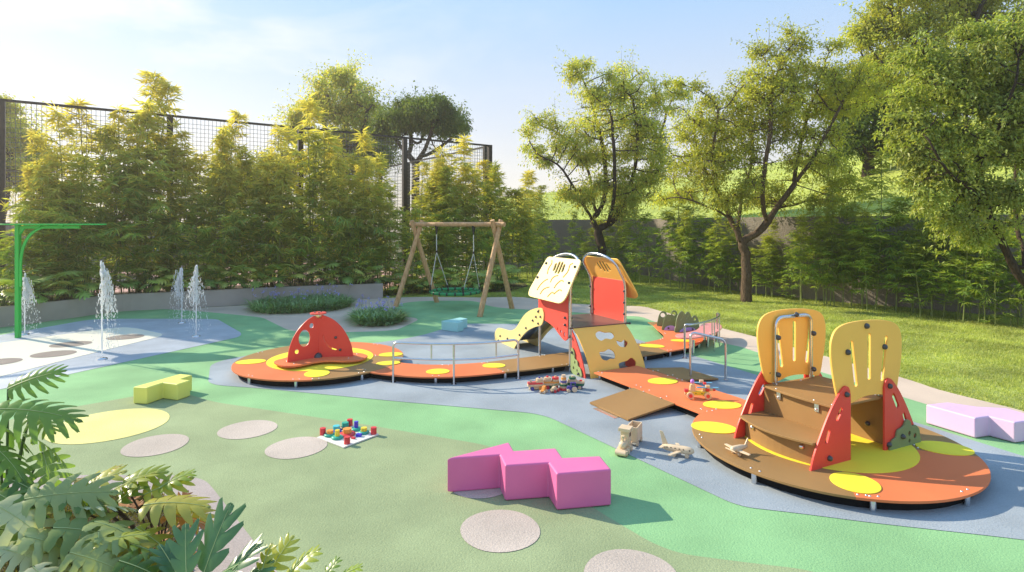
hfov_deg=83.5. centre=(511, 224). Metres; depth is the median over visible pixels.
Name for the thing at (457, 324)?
foam bench
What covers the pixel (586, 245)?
bamboo
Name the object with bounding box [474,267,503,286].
philodendron
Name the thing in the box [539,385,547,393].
toy car
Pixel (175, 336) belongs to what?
wet blue surface
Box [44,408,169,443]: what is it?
yellow spot
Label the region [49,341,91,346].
taupe spot
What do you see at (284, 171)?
bamboo
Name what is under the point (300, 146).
court fence
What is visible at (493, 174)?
bamboo
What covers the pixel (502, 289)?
soil bed
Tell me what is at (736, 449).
toy airplane
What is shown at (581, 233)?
bamboo
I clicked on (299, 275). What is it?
philodendron
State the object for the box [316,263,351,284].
philodendron
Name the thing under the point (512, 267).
philodendron
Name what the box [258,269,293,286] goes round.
philodendron
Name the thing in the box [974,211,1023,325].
bamboo
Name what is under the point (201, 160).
bamboo
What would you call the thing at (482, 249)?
bamboo
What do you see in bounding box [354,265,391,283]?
philodendron
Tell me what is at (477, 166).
bamboo
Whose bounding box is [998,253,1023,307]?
bamboo
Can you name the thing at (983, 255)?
bamboo
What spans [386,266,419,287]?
philodendron
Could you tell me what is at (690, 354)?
ramp handrail
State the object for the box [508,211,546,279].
bamboo
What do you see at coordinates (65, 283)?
philodendron
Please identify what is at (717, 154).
tree
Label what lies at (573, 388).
toy tractor
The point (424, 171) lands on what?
bamboo
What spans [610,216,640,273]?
bamboo
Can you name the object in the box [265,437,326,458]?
pale spot
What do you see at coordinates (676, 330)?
play walkway
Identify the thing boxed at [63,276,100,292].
philodendron
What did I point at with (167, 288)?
philodendron
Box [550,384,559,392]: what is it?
toy car
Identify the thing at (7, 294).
philodendron
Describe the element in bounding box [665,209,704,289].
bamboo
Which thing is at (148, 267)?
philodendron
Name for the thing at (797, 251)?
bamboo
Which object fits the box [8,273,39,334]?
water jet
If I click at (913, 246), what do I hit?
bamboo
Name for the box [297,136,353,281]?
bamboo
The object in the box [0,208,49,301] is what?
bamboo
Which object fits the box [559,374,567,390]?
stacking tower
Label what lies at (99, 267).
bamboo
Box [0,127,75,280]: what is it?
bamboo
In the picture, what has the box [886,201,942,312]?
bamboo
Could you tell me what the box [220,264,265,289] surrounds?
philodendron
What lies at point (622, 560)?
pale spot
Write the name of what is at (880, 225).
bamboo
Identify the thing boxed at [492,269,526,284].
philodendron
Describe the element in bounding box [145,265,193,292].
philodendron
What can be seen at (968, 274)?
bamboo
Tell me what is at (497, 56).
sky
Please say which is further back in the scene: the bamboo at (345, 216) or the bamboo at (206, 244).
the bamboo at (345, 216)
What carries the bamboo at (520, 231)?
on the lawn at (1013, 403)
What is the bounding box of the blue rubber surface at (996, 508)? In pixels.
[208,324,1023,539]
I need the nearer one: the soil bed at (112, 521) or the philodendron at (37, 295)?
the soil bed at (112, 521)
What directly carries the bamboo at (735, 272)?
on the lawn at (1013, 403)
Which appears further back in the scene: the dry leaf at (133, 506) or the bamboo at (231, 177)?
the bamboo at (231, 177)
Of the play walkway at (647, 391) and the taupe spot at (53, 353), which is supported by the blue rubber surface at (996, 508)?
the play walkway at (647, 391)
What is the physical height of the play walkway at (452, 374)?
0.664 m
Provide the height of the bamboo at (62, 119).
5.902 m
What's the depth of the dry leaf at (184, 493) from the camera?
5.13 m
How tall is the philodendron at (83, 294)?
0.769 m
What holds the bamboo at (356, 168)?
on the planter soil
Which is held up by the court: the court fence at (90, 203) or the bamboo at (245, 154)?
the court fence at (90, 203)
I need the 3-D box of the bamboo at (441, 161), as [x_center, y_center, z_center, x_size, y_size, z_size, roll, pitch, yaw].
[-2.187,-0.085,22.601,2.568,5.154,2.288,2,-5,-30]
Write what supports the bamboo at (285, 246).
on the planter soil
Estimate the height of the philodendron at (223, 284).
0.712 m
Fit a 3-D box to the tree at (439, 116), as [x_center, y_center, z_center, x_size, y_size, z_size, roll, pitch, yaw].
[-5.679,-3.034,33.614,7.173,11.083,5.257,0,0,0]
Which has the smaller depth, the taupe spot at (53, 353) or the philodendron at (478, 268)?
the taupe spot at (53, 353)
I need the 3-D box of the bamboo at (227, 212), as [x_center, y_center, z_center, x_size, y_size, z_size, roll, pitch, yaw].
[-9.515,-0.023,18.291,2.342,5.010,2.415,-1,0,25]
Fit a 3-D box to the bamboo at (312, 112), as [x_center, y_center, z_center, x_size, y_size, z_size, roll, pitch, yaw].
[-6.754,-1.053,20.071,3.475,7.077,4.065,0,0,-34]
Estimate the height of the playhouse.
2.004 m
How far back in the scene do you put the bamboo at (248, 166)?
19.05 m
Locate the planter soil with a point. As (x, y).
(296, 284)
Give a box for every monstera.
[0,364,88,522]
[0,472,155,571]
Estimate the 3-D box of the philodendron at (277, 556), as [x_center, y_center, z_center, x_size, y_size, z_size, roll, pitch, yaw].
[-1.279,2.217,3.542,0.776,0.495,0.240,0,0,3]
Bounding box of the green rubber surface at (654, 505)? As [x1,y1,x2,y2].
[0,301,1023,571]
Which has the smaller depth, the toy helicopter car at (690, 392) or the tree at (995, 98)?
the toy helicopter car at (690, 392)
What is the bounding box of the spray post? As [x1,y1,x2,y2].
[0,224,106,337]
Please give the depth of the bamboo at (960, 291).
14.48 m
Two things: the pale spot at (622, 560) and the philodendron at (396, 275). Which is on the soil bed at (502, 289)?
the philodendron at (396, 275)
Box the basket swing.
[393,219,513,316]
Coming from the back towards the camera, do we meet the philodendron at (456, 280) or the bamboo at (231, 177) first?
the philodendron at (456, 280)
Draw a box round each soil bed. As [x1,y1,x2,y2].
[1,495,180,571]
[385,278,527,295]
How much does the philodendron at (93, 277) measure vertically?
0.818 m
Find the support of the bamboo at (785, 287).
on the lawn at (1013, 403)
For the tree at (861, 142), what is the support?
on the hill
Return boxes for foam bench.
[134,374,191,403]
[442,317,466,331]
[448,443,610,509]
[926,402,1023,441]
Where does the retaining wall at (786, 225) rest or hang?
on the lawn at (1013, 403)
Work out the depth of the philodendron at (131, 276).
17.02 m
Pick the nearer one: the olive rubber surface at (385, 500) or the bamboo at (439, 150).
the olive rubber surface at (385, 500)
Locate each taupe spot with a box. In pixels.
[0,358,22,364]
[30,350,76,357]
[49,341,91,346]
[106,334,143,339]
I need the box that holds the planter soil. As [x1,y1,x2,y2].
[1,277,398,305]
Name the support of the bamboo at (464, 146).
on the soil bed at (502, 289)
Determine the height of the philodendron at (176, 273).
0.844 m
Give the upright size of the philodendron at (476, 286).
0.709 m
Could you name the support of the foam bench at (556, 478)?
on the olive rubber surface at (385, 500)
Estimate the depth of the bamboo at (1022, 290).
13.89 m
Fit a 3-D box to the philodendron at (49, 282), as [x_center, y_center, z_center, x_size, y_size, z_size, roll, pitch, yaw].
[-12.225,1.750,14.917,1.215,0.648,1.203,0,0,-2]
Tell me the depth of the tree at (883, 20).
22.95 m
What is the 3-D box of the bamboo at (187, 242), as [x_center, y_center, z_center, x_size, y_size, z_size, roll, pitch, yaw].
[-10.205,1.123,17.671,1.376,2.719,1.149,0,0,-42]
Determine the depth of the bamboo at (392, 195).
21.80 m
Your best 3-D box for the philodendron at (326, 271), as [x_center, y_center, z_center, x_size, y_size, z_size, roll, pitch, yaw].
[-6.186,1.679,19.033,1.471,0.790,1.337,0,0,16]
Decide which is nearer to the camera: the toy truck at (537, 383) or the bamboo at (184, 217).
the toy truck at (537, 383)
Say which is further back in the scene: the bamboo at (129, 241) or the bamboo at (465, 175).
the bamboo at (465, 175)
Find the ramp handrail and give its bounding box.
[688,332,727,381]
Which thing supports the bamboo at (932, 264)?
on the lawn at (1013, 403)
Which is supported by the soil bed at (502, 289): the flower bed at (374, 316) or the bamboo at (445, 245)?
the bamboo at (445, 245)
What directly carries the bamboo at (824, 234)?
on the lawn at (1013, 403)
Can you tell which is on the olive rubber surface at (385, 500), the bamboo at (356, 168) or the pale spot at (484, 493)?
the pale spot at (484, 493)
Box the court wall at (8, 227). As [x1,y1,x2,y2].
[6,222,332,271]
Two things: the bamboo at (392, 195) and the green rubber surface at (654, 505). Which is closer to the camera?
the green rubber surface at (654, 505)
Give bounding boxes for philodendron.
[0,265,54,301]
[0,274,75,301]
[0,275,45,305]
[0,277,54,303]
[4,275,64,300]
[7,280,68,303]
[34,271,82,300]
[38,274,93,299]
[49,270,90,299]
[57,464,216,571]
[58,275,99,297]
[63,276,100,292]
[68,271,114,297]
[79,272,117,295]
[89,266,136,290]
[112,266,153,291]
[120,267,173,292]
[126,265,169,290]
[131,271,174,291]
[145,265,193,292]
[149,497,276,571]
[151,268,184,291]
[160,264,203,289]
[161,270,200,290]
[183,265,231,289]
[186,264,228,287]
[191,269,239,289]
[205,264,251,288]
[213,267,249,287]
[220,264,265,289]
[233,269,274,284]
[254,262,288,286]
[256,269,294,286]
[256,532,362,571]
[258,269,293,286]
[268,263,315,285]
[281,264,317,285]
[282,262,325,285]
[298,260,340,284]
[303,263,351,284]
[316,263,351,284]
[319,261,359,284]
[333,256,373,284]
[334,260,367,283]
[348,265,378,283]
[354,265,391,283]
[374,273,409,294]
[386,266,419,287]
[391,269,429,292]
[406,269,440,292]
[407,269,449,288]
[433,271,467,290]
[438,266,480,291]
[453,269,478,284]
[460,273,491,288]
[467,265,495,283]
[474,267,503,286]
[478,266,517,289]
[487,264,520,284]
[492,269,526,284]
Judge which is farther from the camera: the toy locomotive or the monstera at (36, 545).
the toy locomotive
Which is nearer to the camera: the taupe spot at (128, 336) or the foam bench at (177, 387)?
the foam bench at (177, 387)
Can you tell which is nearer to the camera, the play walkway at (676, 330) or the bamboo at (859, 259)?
the play walkway at (676, 330)
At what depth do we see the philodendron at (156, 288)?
16.91 m
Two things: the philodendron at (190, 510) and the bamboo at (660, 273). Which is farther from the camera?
the bamboo at (660, 273)
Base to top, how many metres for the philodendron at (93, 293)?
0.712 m
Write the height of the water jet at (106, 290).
1.821 m
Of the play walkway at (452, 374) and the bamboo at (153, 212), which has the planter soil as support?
the bamboo at (153, 212)
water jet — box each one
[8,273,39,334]
[86,260,119,360]
[169,267,189,323]
[182,265,210,337]
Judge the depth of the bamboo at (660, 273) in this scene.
23.47 m
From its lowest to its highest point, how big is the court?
0.001 m
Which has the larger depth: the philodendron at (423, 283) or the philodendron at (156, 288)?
the philodendron at (423, 283)
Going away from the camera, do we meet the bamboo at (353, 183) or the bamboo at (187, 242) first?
the bamboo at (187, 242)
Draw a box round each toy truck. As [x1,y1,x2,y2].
[527,377,543,390]
[543,376,559,388]
[567,375,584,389]
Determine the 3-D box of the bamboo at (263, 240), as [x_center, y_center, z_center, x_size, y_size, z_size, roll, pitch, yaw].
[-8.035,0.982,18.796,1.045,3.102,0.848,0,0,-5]
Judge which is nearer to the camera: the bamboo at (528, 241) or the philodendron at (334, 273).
the philodendron at (334, 273)
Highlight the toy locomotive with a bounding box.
[615,424,632,456]
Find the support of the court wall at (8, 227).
on the court
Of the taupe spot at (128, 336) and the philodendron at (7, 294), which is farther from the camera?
the philodendron at (7, 294)
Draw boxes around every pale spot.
[120,434,188,456]
[217,420,276,438]
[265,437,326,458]
[454,488,501,498]
[460,510,539,551]
[584,549,675,571]
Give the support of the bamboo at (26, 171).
on the planter soil
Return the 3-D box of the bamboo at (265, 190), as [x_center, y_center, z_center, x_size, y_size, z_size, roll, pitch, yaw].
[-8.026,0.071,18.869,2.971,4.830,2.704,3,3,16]
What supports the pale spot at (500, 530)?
on the olive rubber surface at (385, 500)
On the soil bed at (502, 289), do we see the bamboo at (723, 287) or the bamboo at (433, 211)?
the bamboo at (433, 211)
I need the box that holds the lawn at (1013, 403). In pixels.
[383,267,1023,410]
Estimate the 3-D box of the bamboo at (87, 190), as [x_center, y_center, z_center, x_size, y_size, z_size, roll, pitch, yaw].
[-12.375,0.261,16.202,2.369,4.452,2.218,0,0,38]
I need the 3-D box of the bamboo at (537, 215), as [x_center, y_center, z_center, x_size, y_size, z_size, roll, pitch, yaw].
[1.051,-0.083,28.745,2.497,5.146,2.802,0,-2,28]
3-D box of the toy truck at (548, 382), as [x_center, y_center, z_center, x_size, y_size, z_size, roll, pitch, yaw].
[0.596,2.389,8.685,0.240,0.189,0.110,0,0,-3]
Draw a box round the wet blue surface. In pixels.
[0,319,240,388]
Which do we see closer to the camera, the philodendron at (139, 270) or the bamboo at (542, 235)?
the philodendron at (139, 270)
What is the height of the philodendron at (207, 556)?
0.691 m
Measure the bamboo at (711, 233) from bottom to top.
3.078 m
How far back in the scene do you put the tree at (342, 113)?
37.10 m
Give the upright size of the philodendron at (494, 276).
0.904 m
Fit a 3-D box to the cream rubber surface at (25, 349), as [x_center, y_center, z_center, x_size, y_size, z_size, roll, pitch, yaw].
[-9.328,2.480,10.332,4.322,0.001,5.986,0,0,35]
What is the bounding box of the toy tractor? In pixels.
[566,382,576,392]
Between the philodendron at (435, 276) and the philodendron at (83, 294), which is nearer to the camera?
the philodendron at (83, 294)
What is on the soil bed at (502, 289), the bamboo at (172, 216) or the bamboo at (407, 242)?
the bamboo at (407, 242)
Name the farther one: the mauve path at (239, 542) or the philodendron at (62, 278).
the philodendron at (62, 278)
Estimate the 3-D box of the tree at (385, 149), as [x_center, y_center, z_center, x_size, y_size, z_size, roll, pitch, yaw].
[-10.638,-2.481,40.095,5.733,9.980,5.959,0,0,-35]
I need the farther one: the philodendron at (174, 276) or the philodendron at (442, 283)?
the philodendron at (442, 283)
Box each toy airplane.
[659,430,693,457]
[724,438,750,455]
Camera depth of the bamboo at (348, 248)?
19.67 m
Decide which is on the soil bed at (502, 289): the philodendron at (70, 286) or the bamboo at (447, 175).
the bamboo at (447, 175)
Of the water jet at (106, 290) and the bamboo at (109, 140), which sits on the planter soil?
the bamboo at (109, 140)
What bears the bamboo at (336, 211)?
on the planter soil
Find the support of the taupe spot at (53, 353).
on the cream rubber surface at (25, 349)
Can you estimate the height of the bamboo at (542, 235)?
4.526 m
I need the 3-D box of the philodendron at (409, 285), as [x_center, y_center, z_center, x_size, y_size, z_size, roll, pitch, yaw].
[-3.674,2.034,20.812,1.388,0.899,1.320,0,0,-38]
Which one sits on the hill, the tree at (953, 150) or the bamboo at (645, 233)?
the tree at (953, 150)
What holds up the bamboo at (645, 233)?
on the lawn at (1013, 403)
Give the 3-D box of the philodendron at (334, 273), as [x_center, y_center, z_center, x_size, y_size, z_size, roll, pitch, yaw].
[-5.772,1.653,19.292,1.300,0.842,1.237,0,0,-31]
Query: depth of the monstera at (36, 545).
3.70 m
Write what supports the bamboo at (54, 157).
on the planter soil
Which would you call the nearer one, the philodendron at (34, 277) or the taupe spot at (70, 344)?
the taupe spot at (70, 344)
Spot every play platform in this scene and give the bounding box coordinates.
[231,311,402,387]
[691,308,990,512]
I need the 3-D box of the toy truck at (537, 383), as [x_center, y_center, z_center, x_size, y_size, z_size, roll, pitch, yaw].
[0.352,2.389,8.620,0.240,0.188,0.110,0,0,-9]
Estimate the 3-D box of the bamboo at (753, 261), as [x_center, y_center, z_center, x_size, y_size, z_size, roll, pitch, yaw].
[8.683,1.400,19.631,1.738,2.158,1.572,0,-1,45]
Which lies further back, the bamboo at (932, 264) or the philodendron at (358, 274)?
the philodendron at (358, 274)
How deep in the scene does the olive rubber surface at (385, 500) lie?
5.20 m
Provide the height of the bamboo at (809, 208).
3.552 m
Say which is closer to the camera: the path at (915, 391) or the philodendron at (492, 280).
the path at (915, 391)
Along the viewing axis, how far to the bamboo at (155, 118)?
17.43 m
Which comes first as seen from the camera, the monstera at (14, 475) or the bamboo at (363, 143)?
the monstera at (14, 475)
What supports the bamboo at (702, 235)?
on the lawn at (1013, 403)
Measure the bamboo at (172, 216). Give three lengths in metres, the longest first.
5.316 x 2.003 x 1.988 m
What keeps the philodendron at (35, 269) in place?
on the planter soil
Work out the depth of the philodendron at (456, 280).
21.04 m
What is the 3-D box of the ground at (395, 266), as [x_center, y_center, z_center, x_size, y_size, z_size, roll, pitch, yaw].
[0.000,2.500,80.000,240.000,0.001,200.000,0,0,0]
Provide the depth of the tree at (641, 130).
25.08 m
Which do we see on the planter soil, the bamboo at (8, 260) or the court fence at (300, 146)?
the bamboo at (8, 260)
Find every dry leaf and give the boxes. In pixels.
[126,499,142,508]
[178,490,192,498]
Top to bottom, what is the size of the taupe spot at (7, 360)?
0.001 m
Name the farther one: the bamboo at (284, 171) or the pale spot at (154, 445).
the bamboo at (284, 171)
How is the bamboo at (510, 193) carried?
on the soil bed at (502, 289)
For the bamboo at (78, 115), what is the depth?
17.26 m
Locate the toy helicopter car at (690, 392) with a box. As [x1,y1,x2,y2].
[684,379,718,399]
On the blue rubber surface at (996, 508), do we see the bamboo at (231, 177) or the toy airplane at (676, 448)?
the toy airplane at (676, 448)
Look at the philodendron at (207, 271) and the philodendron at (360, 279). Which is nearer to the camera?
the philodendron at (207, 271)
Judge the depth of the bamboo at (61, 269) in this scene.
15.72 m
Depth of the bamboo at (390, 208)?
20.43 m
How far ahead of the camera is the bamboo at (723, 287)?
20.82 m
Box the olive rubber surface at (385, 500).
[0,395,811,571]
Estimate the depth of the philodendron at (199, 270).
18.09 m
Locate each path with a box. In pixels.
[3,475,276,571]
[170,297,1023,412]
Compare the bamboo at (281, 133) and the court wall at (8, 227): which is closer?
the bamboo at (281, 133)
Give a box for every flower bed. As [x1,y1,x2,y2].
[235,283,361,313]
[342,294,415,326]
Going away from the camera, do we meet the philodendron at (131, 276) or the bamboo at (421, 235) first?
the philodendron at (131, 276)
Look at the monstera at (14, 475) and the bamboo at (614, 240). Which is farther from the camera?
the bamboo at (614, 240)
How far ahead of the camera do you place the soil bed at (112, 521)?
4.77 m
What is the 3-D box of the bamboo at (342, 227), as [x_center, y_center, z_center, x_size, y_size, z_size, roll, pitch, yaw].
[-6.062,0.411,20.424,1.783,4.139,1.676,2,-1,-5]
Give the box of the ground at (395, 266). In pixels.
[182,232,678,308]
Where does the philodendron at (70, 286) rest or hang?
on the planter soil
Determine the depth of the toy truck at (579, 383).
8.65 m
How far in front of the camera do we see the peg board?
6.68 m
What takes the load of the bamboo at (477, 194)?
on the soil bed at (502, 289)
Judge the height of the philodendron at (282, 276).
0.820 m
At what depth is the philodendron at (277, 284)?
18.40 m
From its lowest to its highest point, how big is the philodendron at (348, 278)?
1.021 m
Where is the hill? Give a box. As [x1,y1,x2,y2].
[478,122,1023,219]
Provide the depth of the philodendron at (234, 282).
17.93 m
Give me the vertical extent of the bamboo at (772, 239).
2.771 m
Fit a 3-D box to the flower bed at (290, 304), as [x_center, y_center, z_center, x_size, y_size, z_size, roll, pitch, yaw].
[-6.326,2.164,17.164,3.663,0.675,3.350,0,0,0]
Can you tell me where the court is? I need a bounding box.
[6,259,449,296]
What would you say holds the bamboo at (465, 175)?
on the soil bed at (502, 289)
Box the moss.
[0,490,195,571]
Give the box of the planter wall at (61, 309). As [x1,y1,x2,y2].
[0,281,382,327]
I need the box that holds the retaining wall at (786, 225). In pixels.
[461,215,1023,317]
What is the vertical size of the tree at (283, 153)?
8.495 m
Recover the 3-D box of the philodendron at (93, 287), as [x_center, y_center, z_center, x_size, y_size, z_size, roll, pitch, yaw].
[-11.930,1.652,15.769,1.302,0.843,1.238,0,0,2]
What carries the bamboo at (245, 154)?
on the planter soil
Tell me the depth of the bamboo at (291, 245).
19.03 m
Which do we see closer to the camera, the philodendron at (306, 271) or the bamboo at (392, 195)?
the philodendron at (306, 271)
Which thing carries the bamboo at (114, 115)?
on the planter soil
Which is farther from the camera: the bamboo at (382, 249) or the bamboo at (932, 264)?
the bamboo at (382, 249)
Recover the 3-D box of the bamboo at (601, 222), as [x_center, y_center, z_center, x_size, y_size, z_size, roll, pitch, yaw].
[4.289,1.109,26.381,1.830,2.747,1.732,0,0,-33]
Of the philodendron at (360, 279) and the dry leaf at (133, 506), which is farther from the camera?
the philodendron at (360, 279)
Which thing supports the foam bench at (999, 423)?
on the green rubber surface at (654, 505)
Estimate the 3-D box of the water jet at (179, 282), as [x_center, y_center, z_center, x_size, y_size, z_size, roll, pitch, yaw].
[-8.304,1.778,14.426,0.587,1.411,0.606,0,0,44]
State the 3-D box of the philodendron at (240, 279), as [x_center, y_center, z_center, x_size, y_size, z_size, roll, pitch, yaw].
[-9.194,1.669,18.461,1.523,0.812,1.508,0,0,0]
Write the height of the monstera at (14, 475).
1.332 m
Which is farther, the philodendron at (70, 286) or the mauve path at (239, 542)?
the philodendron at (70, 286)
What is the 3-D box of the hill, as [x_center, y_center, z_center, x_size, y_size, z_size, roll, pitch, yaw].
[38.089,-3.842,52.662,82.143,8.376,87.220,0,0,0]
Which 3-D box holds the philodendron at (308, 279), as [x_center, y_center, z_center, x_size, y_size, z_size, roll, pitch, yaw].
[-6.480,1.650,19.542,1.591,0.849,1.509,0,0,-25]
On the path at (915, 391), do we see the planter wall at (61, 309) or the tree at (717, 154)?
the planter wall at (61, 309)
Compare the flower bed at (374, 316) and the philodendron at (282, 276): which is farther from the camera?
the philodendron at (282, 276)
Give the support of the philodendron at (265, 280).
on the planter soil
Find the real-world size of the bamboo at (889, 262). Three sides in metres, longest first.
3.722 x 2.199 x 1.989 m
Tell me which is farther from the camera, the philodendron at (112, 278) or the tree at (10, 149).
the tree at (10, 149)
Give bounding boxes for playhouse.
[494,252,644,378]
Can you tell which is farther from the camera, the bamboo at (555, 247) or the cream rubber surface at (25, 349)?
the bamboo at (555, 247)
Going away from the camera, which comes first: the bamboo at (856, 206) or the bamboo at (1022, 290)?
the bamboo at (1022, 290)
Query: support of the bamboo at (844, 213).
on the lawn at (1013, 403)
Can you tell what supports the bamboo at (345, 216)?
on the planter soil
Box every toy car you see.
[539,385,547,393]
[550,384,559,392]
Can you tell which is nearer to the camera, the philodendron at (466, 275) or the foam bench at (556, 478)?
the foam bench at (556, 478)
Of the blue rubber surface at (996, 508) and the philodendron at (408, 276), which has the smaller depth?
the blue rubber surface at (996, 508)
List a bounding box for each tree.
[0,91,58,213]
[197,129,322,254]
[257,48,395,218]
[321,143,401,183]
[352,80,476,261]
[513,44,701,270]
[645,13,905,301]
[809,58,943,176]
[819,0,1023,157]
[862,0,1023,286]
[927,144,979,157]
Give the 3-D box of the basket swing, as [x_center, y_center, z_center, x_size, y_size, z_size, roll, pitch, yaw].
[-1.647,1.192,17.053,3.497,2.672,1.919,0,0,35]
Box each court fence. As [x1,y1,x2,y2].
[0,98,491,297]
[6,169,361,270]
[321,146,486,273]
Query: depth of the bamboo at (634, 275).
24.86 m
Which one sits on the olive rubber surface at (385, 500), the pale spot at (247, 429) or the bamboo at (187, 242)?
the pale spot at (247, 429)
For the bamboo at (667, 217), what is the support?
on the lawn at (1013, 403)
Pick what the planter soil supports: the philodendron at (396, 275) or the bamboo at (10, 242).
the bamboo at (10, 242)
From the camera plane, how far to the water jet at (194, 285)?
12.69 m
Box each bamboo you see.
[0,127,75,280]
[0,145,114,298]
[0,161,89,296]
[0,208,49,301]
[0,213,59,305]
[1,159,74,275]
[18,101,138,274]
[27,154,125,297]
[31,229,94,299]
[52,69,186,293]
[52,95,129,292]
[68,103,167,293]
[85,127,170,291]
[85,206,115,295]
[91,112,216,292]
[104,80,196,292]
[116,222,157,292]
[141,134,202,273]
[155,128,224,289]
[155,161,235,283]
[156,217,202,290]
[174,153,254,287]
[182,109,253,268]
[185,134,256,288]
[198,230,234,289]
[206,125,278,285]
[218,122,303,268]
[218,144,282,285]
[236,154,316,286]
[245,148,316,286]
[250,209,280,287]
[260,200,297,283]
[267,92,369,284]
[272,223,317,285]
[279,132,340,284]
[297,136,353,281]
[305,150,363,283]
[315,178,365,280]
[322,160,373,277]
[329,217,361,284]
[331,158,381,282]
[336,127,406,276]
[347,164,403,269]
[349,180,419,293]
[355,229,398,286]
[362,155,407,278]
[396,208,427,292]
[397,161,444,289]
[403,169,455,272]
[409,144,477,279]
[414,161,462,267]
[418,166,478,286]
[423,157,484,286]
[425,227,468,286]
[430,134,499,279]
[447,166,482,283]
[459,171,492,272]
[468,218,490,287]
[472,159,516,273]
[474,160,515,275]
[480,167,540,281]
[491,168,547,276]
[505,190,541,276]
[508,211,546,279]
[509,171,550,273]
[530,185,560,263]
[545,228,561,273]
[558,211,589,272]
[575,228,597,275]
[585,219,617,269]
[600,213,634,267]
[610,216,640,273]
[618,193,667,283]
[619,221,641,280]
[647,187,696,287]
[651,213,675,284]
[661,191,725,288]
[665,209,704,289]
[694,211,729,291]
[703,218,760,292]
[713,228,740,291]
[737,235,789,295]
[754,219,787,296]
[772,232,804,298]
[781,213,825,302]
[789,193,855,303]
[800,204,851,305]
[804,175,862,305]
[833,208,900,309]
[835,199,890,305]
[848,149,924,309]
[870,188,953,311]
[882,214,961,316]
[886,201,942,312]
[894,211,983,317]
[936,208,1018,318]
[937,212,989,318]
[939,222,1017,321]
[954,247,1016,324]
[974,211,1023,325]
[993,227,1023,326]
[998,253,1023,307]
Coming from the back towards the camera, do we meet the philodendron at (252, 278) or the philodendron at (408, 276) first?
the philodendron at (408, 276)
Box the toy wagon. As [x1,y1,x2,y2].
[628,420,642,445]
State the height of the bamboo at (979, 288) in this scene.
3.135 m
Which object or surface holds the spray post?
on the wet blue surface
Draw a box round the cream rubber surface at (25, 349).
[0,327,161,375]
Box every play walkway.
[365,339,568,384]
[590,366,745,420]
[637,310,721,360]
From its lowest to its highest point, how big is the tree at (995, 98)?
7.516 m
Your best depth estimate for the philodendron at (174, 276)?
17.24 m
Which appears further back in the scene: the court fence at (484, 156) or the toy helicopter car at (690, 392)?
the court fence at (484, 156)
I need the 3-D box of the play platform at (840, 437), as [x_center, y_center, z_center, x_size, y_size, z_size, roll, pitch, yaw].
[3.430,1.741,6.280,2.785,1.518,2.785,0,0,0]
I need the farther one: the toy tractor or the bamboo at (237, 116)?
the bamboo at (237, 116)
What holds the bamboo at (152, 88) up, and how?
on the planter soil
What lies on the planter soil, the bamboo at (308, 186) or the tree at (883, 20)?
the bamboo at (308, 186)
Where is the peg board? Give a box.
[317,418,378,447]
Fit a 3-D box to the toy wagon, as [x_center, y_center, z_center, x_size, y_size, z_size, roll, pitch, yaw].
[1.377,2.377,6.489,0.130,0.212,0.292,0,0,28]
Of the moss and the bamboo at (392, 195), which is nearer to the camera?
the moss
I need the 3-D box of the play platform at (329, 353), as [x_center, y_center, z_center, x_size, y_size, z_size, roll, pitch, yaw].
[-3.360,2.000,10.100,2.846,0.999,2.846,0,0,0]
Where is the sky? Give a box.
[0,0,1020,231]

